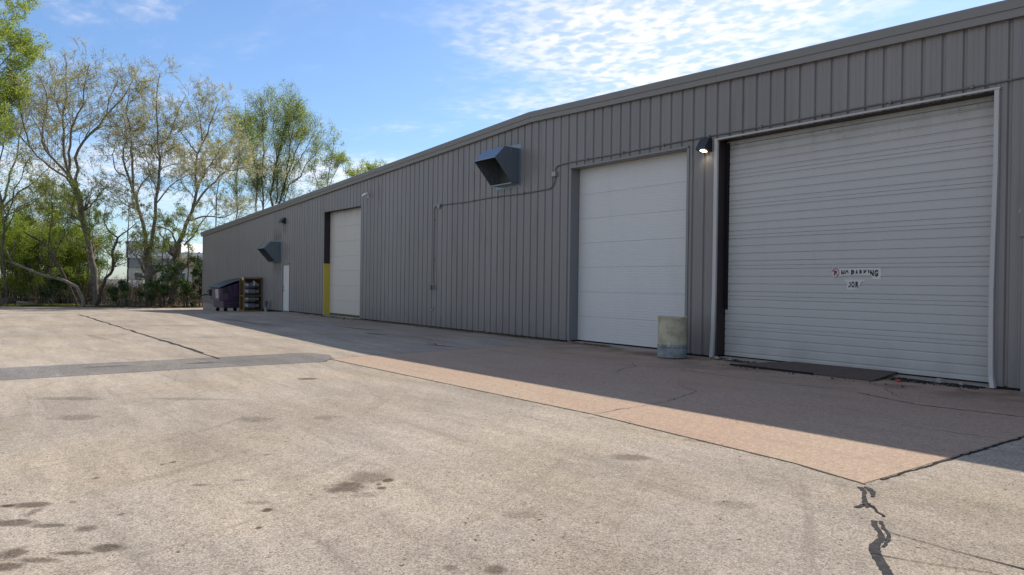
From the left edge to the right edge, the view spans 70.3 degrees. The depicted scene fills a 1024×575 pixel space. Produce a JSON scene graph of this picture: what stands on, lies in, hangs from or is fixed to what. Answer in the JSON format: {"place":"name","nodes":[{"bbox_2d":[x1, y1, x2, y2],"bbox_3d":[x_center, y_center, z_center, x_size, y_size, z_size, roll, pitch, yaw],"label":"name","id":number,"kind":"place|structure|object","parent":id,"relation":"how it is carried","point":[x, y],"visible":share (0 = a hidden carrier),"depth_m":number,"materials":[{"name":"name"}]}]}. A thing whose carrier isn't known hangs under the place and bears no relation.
{"place":"outdoors","nodes":[
{"label":"outdoors","id":0,"kind":"place"},
{"bbox_2d":[0,0,1002,278],"label":"sky","id":1,"kind":"structure","parent":0,"point":[399,79],"materials":[{"name":"blue"}]},
{"bbox_2d":[0,279,1017,344],"bbox_3d":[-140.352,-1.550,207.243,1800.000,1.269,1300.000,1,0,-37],"label":"ground","id":2,"kind":"structure","parent":0,"point":[122,302],"depth_m":52.55,"materials":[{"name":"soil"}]},
{"bbox_2d":[0,202,13,291],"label":"green shrub","id":3,"kind":"object","parent":2,"relation":"on","point":[3,213],"visible":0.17,"depth_m":51.97,"materials":[{"name":"green plant"}]},
{"bbox_2d":[1,297,35,305],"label":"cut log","id":4,"kind":"object","parent":2,"relation":"on","point":[11,301],"visible":0.79,"depth_m":48.96,"materials":[{"name":"brown wood"}]},
{"bbox_2d":[0,215,41,297],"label":"green shrub","id":5,"kind":"object","parent":2,"relation":"on","point":[9,279],"visible":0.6,"depth_m":50.43,"materials":[{"name":"green plant"}]},
{"bbox_2d":[0,0,55,149],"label":"elm tree","id":6,"kind":"object","parent":2,"relation":"on","point":[24,45],"visible":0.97,"depth_m":46.55,"materials":[{"name":"green plant"}]},
{"bbox_2d":[0,209,61,301],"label":"green shrub","id":7,"kind":"object","parent":2,"relation":"on","point":[21,253],"visible":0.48,"depth_m":50.56,"materials":[{"name":"green plant"}]},
{"bbox_2d":[0,192,65,297],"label":"green shrub","id":8,"kind":"object","parent":2,"relation":"on","point":[29,215],"visible":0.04,"depth_m":53.58,"materials":[{"name":"green plant"}]},
{"bbox_2d":[0,221,69,300],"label":"leaning trunk","id":9,"kind":"object","parent":2,"relation":"on","point":[47,266],"visible":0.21,"depth_m":51.07,"materials":[{"name":"brown plant"}]},
{"bbox_2d":[0,303,77,304],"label":"ground cover","id":10,"kind":"object","parent":2,"relation":"on","point":[42,304],"visible":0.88,"depth_m":49.07,"materials":[{"name":"green plant"}]},
{"bbox_2d":[13,174,69,298],"bbox_3d":[-35.202,-3.728,54.964,4.639,9.605,5.087,1,0,-37],"label":"green shrub","id":11,"kind":"object","parent":2,"relation":"on","point":[49,198],"visible":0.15,"depth_m":54.59,"materials":[{"name":"green plant"}]},
{"bbox_2d":[0,82,83,269],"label":"maple tree","id":12,"kind":"object","parent":2,"relation":"on","point":[18,148],"visible":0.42,"depth_m":52.60,"materials":[{"name":"green plant"}]},
{"bbox_2d":[10,220,82,303],"bbox_3d":[-33.142,-1.844,51.792,4.295,6.193,4.829,1,0,26],"label":"green shrub","id":13,"kind":"object","parent":2,"relation":"on","point":[31,244],"visible":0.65,"depth_m":50.91,"materials":[{"name":"green plant"}]},
{"bbox_2d":[17,220,78,305],"bbox_3d":[-31.258,-1.633,48.828,2.327,5.759,3.266,1,0,32],"label":"leaning trunk","id":14,"kind":"object","parent":2,"relation":"on","point":[46,249],"visible":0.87,"depth_m":48.79,"materials":[{"name":"brown plant"}]},
{"bbox_2d":[28,175,79,299],"bbox_3d":[-31.639,-3.213,50.321,2.806,8.933,3.206,1,0,0],"label":"sapling","id":15,"kind":"object","parent":2,"relation":"on","point":[42,184],"visible":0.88,"depth_m":49.82,"materials":[{"name":"green plant"}]},
{"bbox_2d":[20,173,88,303],"bbox_3d":[-31.233,-3.166,49.726,6.495,8.872,2.813,1,0,29],"label":"sapling","id":16,"kind":"object","parent":2,"relation":"on","point":[72,198],"visible":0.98,"depth_m":49.18,"materials":[{"name":"green plant"}]},
{"bbox_2d":[40,271,79,306],"bbox_3d":[-31.115,0.104,49.934,2.382,2.537,1.909,1,0,-37],"label":"evergreen shrub","id":17,"kind":"object","parent":2,"relation":"on","point":[58,284],"visible":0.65,"depth_m":49.60,"materials":[{"name":"green plant"}]},
{"bbox_2d":[32,210,98,302],"bbox_3d":[-32.514,-2.308,52.511,4.295,7.043,4.492,1,0,34],"label":"green shrub","id":18,"kind":"object","parent":2,"relation":"on","point":[68,256],"visible":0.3,"depth_m":52.26,"materials":[{"name":"green plant"}]},
{"bbox_2d":[39,190,102,288],"bbox_3d":[-33.932,-3.436,55.786,4.868,8.836,4.304,1,0,23],"label":"green shrub","id":19,"kind":"object","parent":2,"relation":"on","point":[64,206],"visible":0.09,"depth_m":54.97,"materials":[{"name":"green plant"}]},
{"bbox_2d":[41,205,106,302],"bbox_3d":[-31.942,-2.340,52.719,4.397,7.368,4.224,1,0,-37],"label":"green shrub","id":20,"kind":"object","parent":2,"relation":"on","point":[84,272],"visible":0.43,"depth_m":52.72,"materials":[{"name":"green plant"}]},
{"bbox_2d":[0,36,159,304],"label":"maple tree","id":21,"kind":"object","parent":2,"relation":"on","point":[66,104],"visible":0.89,"depth_m":50.70,"materials":[{"name":"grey plant"}]},
{"bbox_2d":[67,219,118,300],"bbox_3d":[-31.266,-2.117,53.973,3.459,6.503,4.055,1,0,-1],"label":"green shrub","id":22,"kind":"object","parent":2,"relation":"on","point":[101,239],"visible":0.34,"depth_m":54.16,"materials":[{"name":"green plant"}]},
{"bbox_2d":[74,186,115,304],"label":"sapling","id":23,"kind":"object","parent":2,"relation":"on","point":[87,220],"visible":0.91,"depth_m":50.47,"materials":[{"name":"green plant"}]},
{"bbox_2d":[0,273,197,294],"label":"brush","id":24,"kind":"object","parent":2,"relation":"on","point":[132,279],"visible":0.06,"depth_m":68.94,"materials":[{"name":"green plant"}]},
{"bbox_2d":[0,277,201,307],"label":"brush","id":25,"kind":"object","parent":2,"relation":"on","point":[136,288],"visible":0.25,"depth_m":51.51,"materials":[{"name":"green plant"}]},
{"bbox_2d":[1,305,202,306],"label":"leaf litter","id":26,"kind":"object","parent":2,"relation":"on","point":[95,305],"visible":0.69,"depth_m":49.57,"materials":[{"name":"brown plant"}]},
{"bbox_2d":[0,141,53,305],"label":"sapling","id":27,"kind":"object","parent":26,"relation":"on","point":[7,213],"visible":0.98,"depth_m":48.24,"materials":[{"name":"green plant"}]},
{"bbox_2d":[0,239,85,305],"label":"fallen log","id":28,"kind":"object","parent":26,"relation":"on","point":[56,278],"visible":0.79,"depth_m":48.96,"materials":[{"name":"brown wood"}]},
{"bbox_2d":[132,208,181,305],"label":"sapling","id":29,"kind":"object","parent":26,"relation":"on","point":[168,221],"visible":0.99,"depth_m":50.40,"materials":[{"name":"green plant"}]},
{"bbox_2d":[101,279,130,306],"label":"evergreen shrub","id":30,"kind":"object","parent":2,"relation":"on","point":[123,288],"visible":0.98,"depth_m":49.22,"materials":[{"name":"green plant"}]},
{"bbox_2d":[80,193,157,305],"bbox_3d":[-26.966,-2.610,49.865,4.591,7.862,3.690,1,0,-17],"label":"crooked tree","id":31,"kind":"object","parent":2,"relation":"on","point":[114,260],"visible":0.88,"depth_m":49.63,"materials":[{"name":"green plant"}]},
{"bbox_2d":[102,280,143,287],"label":"wall","id":32,"kind":"structure","parent":2,"relation":"on","point":[133,281],"depth_m":92.00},
{"bbox_2d":[111,183,167,305],"bbox_3d":[-26.210,-2.949,50.471,2.706,8.466,3.466,1,0,26],"label":"sapling","id":33,"kind":"object","parent":2,"relation":"on","point":[133,204],"visible":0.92,"depth_m":49.97,"materials":[{"name":"green plant"}]},
{"bbox_2d":[80,54,217,305],"bbox_3d":[-25.923,-7.458,51.772,10.017,17.708,8.861,1,0,-17],"label":"maple tree","id":34,"kind":"object","parent":2,"relation":"on","point":[148,271],"visible":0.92,"depth_m":51.61,"materials":[{"name":"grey plant"}]},
{"bbox_2d":[135,282,166,306],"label":"evergreen shrub","id":35,"kind":"object","parent":2,"relation":"on","point":[149,297],"visible":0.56,"depth_m":50.07,"materials":[{"name":"green plant"}]},
{"bbox_2d":[142,277,175,307],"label":"evergreen shrub","id":36,"kind":"object","parent":2,"relation":"on","point":[153,288],"visible":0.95,"depth_m":49.42,"materials":[{"name":"green plant"}]},
{"bbox_2d":[126,241,202,286],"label":"building","id":37,"kind":"structure","parent":2,"relation":"on","point":[133,264],"depth_m":111.93,"materials":[{"name":"grey metal"}]},
{"bbox_2d":[152,259,184,306],"bbox_3d":[-23.653,-0.230,50.445,2.063,3.450,2.696,1,0,14],"label":"evergreen shrub","id":38,"kind":"object","parent":2,"relation":"on","point":[174,270],"visible":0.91,"depth_m":50.19,"materials":[{"name":"green plant"}]},
{"bbox_2d":[160,185,209,303],"bbox_3d":[-23.096,-3.009,51.811,3.303,8.690,2.833,1,0,-37],"label":"sapling","id":39,"kind":"object","parent":2,"relation":"on","point":[192,231],"visible":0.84,"depth_m":51.96,"materials":[{"name":"green plant"}]},
{"bbox_2d":[175,278,199,307],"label":"evergreen shrub","id":40,"kind":"object","parent":2,"relation":"on","point":[187,289],"visible":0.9,"depth_m":50.34,"materials":[{"name":"green plant"}]},
{"bbox_2d":[187,252,202,307],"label":"evergreen shrub","id":41,"kind":"object","parent":2,"relation":"on","point":[196,272],"visible":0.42,"depth_m":51.22,"materials":[{"name":"green plant"}]},
{"bbox_2d":[125,76,286,303],"bbox_3d":[-22.085,-7.060,53.071,10.898,17.143,8.577,1,0,1],"label":"maple tree","id":42,"kind":"object","parent":2,"relation":"on","point":[211,153],"visible":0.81,"depth_m":53.17,"materials":[{"name":"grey plant"}]},
{"bbox_2d":[199,129,231,230],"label":"sapling","id":43,"kind":"object","parent":2,"relation":"on","point":[216,199],"visible":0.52,"depth_m":59.97,"materials":[{"name":"green plant"}]},
{"bbox_2d":[215,78,333,219],"bbox_3d":[-20.950,-8.712,63.931,12.441,20.933,9.550,1,0,3],"label":"elm tree","id":44,"kind":"object","parent":2,"relation":"on","point":[296,114],"visible":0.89,"depth_m":63.43,"materials":[{"name":"green plant"}]},
{"bbox_2d":[306,125,351,192],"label":"elm tree","id":45,"kind":"object","parent":2,"relation":"on","point":[337,160],"visible":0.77,"depth_m":65.76,"materials":[{"name":"green plant"}]},
{"bbox_2d":[342,158,387,179],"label":"elm tree","id":46,"kind":"object","parent":2,"relation":"on","point":[351,173],"visible":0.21,"depth_m":71.66,"materials":[{"name":"green plant"}]},
{"bbox_2d":[200,0,1023,391],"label":"warehouse","id":47,"kind":"structure","parent":2,"relation":"on","point":[736,244],"depth_m":14.62,"materials":[{"name":"paint"}]},
{"bbox_2d":[257,239,280,263],"bbox_3d":[-11.864,-1.751,35.448,0.839,1.180,1.180,1,0,-37],"label":"exhaust hood","id":48,"kind":"object","parent":47,"relation":"attached to","point":[270,251],"visible":1,"depth_m":35.22,"materials":[{"name":"grey metal"}]},
{"bbox_2d":[278,218,285,223],"bbox_3d":[-11.012,-3.195,34.828,0.235,0.284,0.400,1,0,-37],"label":"wall lamp","id":49,"kind":"object","parent":47,"relation":"attached to","point":[282,220],"visible":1,"depth_m":34.72,"materials":[{"name":"brown metal"}]},
{"bbox_2d":[281,263,289,311],"bbox_3d":[-10.763,0.013,34.701,0.180,2.350,1.100,1,0,-37],"label":"personnel door","id":50,"kind":"structure","parent":47,"relation":"in","point":[285,266],"depth_m":34.78,"materials":[{"name":"paint"}]},
{"bbox_2d":[329,208,360,317],"bbox_3d":[-6.724,-0.999,29.752,0.064,4.368,3.560,1,0,-37],"label":"overhead door","id":51,"kind":"structure","parent":47,"relation":"in","point":[345,225],"depth_m":29.89,"materials":[{"name":"beige paint"}]},
{"bbox_2d":[474,144,520,189],"bbox_3d":[-0.438,-3.389,20.253,0.839,1.180,1.160,1,0,-37],"label":"exhaust hood","id":52,"kind":"object","parent":47,"relation":"attached to","point":[499,168],"visible":1,"depth_m":20.10,"materials":[{"name":"grey metal"}]},
{"bbox_2d":[577,151,686,348],"bbox_3d":[2.815,-0.788,17.058,0.050,4.360,3.660,1,0,-37],"label":"overhead door","id":53,"kind":"structure","parent":47,"relation":"in","point":[632,214],"depth_m":17.03,"materials":[{"name":"paint"}]},
{"bbox_2d":[696,138,711,154],"bbox_3d":[3.937,-2.897,14.917,0.235,0.330,0.240,1,0,-37],"label":"wall lamp","id":54,"kind":"object","parent":47,"relation":"attached to","point":[704,145],"visible":1,"depth_m":14.86,"materials":[{"name":"brown metal"}]},
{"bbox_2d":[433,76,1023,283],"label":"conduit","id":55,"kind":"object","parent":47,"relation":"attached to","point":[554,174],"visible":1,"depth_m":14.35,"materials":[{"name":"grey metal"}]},
{"bbox_2d":[724,95,993,383],"bbox_3d":[5.880,-0.742,12.954,0.065,4.407,4.935,1,0,-37],"label":"overhead door","id":56,"kind":"structure","parent":47,"relation":"in","point":[904,193],"depth_m":12.56,"materials":[{"name":"paint"}]},
{"bbox_2d":[844,279,864,289],"bbox_3d":[6.003,-0.050,12.753,0.006,0.183,0.378,1,0,-37],"label":"sticker remnant","id":57,"kind":"object","parent":56,"relation":"attached to","point":[853,284],"visible":1,"depth_m":12.77,"materials":[{"name":"white"}]},
{"bbox_2d":[831,268,880,278],"bbox_3d":[6.016,-0.245,12.737,0.008,0.200,0.888,1,0,-37],"label":"no parking sticker","id":58,"kind":"object","parent":56,"relation":"attached to","point":[874,273],"visible":1,"depth_m":12.71,"materials":[{"name":"white"}]},
{"bbox_2d":[1019,234,1023,391],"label":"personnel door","id":59,"kind":"structure","parent":47,"relation":"in","point":[1022,235],"depth_m":10.48,"materials":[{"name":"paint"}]},
{"bbox_2d":[0,306,1023,574],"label":"asphalt lot","id":60,"kind":"structure","parent":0,"point":[358,480],"depth_m":5.37,"materials":[{"name":"grey"}]},
{"bbox_2d":[0,353,332,380],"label":"asphalt patch","id":61,"kind":"object","parent":60,"relation":"on","point":[28,372],"visible":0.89,"depth_m":12.22,"materials":[{"name":"grey asphalt"}]},
{"bbox_2d":[207,278,238,310],"bbox_3d":[-15.038,0.379,38.582,1.610,1.792,2.210,1,0,-37],"label":"dumpster","id":62,"kind":"object","parent":60,"relation":"on","point":[224,294],"visible":0.72,"depth_m":37.76,"materials":[{"name":"purple plastic"}]},
{"bbox_2d":[239,277,262,311],"bbox_3d":[-13.443,0.358,37.384,0.962,1.761,0.764,1,0,-37],"label":"cylinder cage","id":63,"kind":"object","parent":60,"relation":"on","point":[242,288],"visible":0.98,"depth_m":37.44,"materials":[{"name":"paint"}]},
{"bbox_2d":[245,296,258,301],"bbox_3d":[-13.367,0.589,37.245,0.720,0.319,0.322,1,0,-37],"label":"gas cylinder","id":64,"kind":"object","parent":63,"relation":"on","point":[250,298],"visible":1,"depth_m":37.12,"materials":[{"name":"metal"}]},
{"bbox_2d":[245,303,258,308],"bbox_3d":[-13.372,0.944,37.246,0.720,0.319,0.322,1,0,-37],"label":"gas cylinder","id":65,"kind":"object","parent":63,"relation":"on","point":[250,305],"visible":1,"depth_m":37.12,"materials":[{"name":"metal"}]},
{"bbox_2d":[245,289,258,294],"bbox_3d":[-13.362,0.214,37.243,0.720,0.319,0.322,1,0,-37],"label":"gas cylinder","id":66,"kind":"object","parent":63,"relation":"on","point":[250,291],"visible":1,"depth_m":37.11,"materials":[{"name":"metal"}]},
{"bbox_2d":[245,282,258,287],"bbox_3d":[-13.357,-0.120,37.241,0.720,0.319,0.322,1,0,-37],"label":"gas cylinder","id":67,"kind":"object","parent":63,"relation":"on","point":[248,285],"visible":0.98,"depth_m":37.08,"materials":[{"name":"metal"}]},
{"bbox_2d":[264,301,267,311],"bbox_3d":[-12.291,0.941,36.307,0.185,0.530,0.190,1,0,-37],"label":"vent pipe","id":68,"kind":"object","parent":60,"relation":"on","point":[265,304],"visible":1,"depth_m":36.25,"materials":[{"name":"metal"}]},
{"bbox_2d":[301,313,359,319],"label":"leaf litter","id":69,"kind":"object","parent":60,"relation":"on","point":[328,316],"visible":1,"depth_m":29.39,"materials":[{"name":"brown plant"}]},
{"bbox_2d":[356,319,557,340],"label":"leaf litter","id":70,"kind":"object","parent":60,"relation":"on","point":[462,330],"visible":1,"depth_m":22.03,"materials":[{"name":"brown plant"}]},
{"bbox_2d":[5,347,1006,574],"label":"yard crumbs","id":71,"kind":"object","parent":60,"relation":"on","point":[493,471],"visible":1,"depth_m":5.72,"materials":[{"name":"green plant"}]},
{"bbox_2d":[331,342,1023,483],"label":"concrete apron","id":72,"kind":"object","parent":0,"point":[827,424],"visible":0.97,"depth_m":9.26,"materials":[{"name":"grey concrete"}]},
{"bbox_2d":[566,341,610,345],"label":"leaf litter","id":73,"kind":"object","parent":72,"relation":"on","point":[591,343],"visible":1,"depth_m":17.36,"materials":[{"name":"brown plant"}]},
{"bbox_2d":[657,316,687,358],"bbox_3d":[3.246,0.997,14.746,0.605,0.836,0.607,1,0,-37],"label":"barrel","id":74,"kind":"object","parent":72,"relation":"on","point":[672,337],"visible":1,"depth_m":14.50,"materials":[{"name":"concrete"}]},
{"bbox_2d":[729,363,812,373],"bbox_3d":[4.530,1.429,12.814,0.055,0.026,1.620,1,0,-37],"label":"timber strip","id":75,"kind":"object","parent":72,"relation":"on","point":[771,368],"visible":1,"depth_m":12.74,"materials":[{"name":"brown wood"}]},
{"bbox_2d":[741,362,897,380],"bbox_3d":[5.288,1.424,12.733,1.030,0.083,2.600,1,0,-37],"label":"steel plate","id":76,"kind":"object","parent":72,"relation":"on","point":[848,372],"visible":1,"depth_m":12.44,"materials":[{"name":"grey metal"}]},
{"bbox_2d":[935,378,946,382],"bbox_3d":[6.660,1.445,11.335,0.142,0.071,0.179,1,0,-37],"label":"concrete chunk","id":77,"kind":"object","parent":72,"relation":"on","point":[939,380],"visible":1,"depth_m":11.30,"materials":[{"name":"grey concrete"}]},
{"bbox_2d":[715,358,987,389],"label":"gravel","id":78,"kind":"structure","parent":0,"point":[934,383],"depth_m":11.30,"materials":[{"name":"grey gravel"}]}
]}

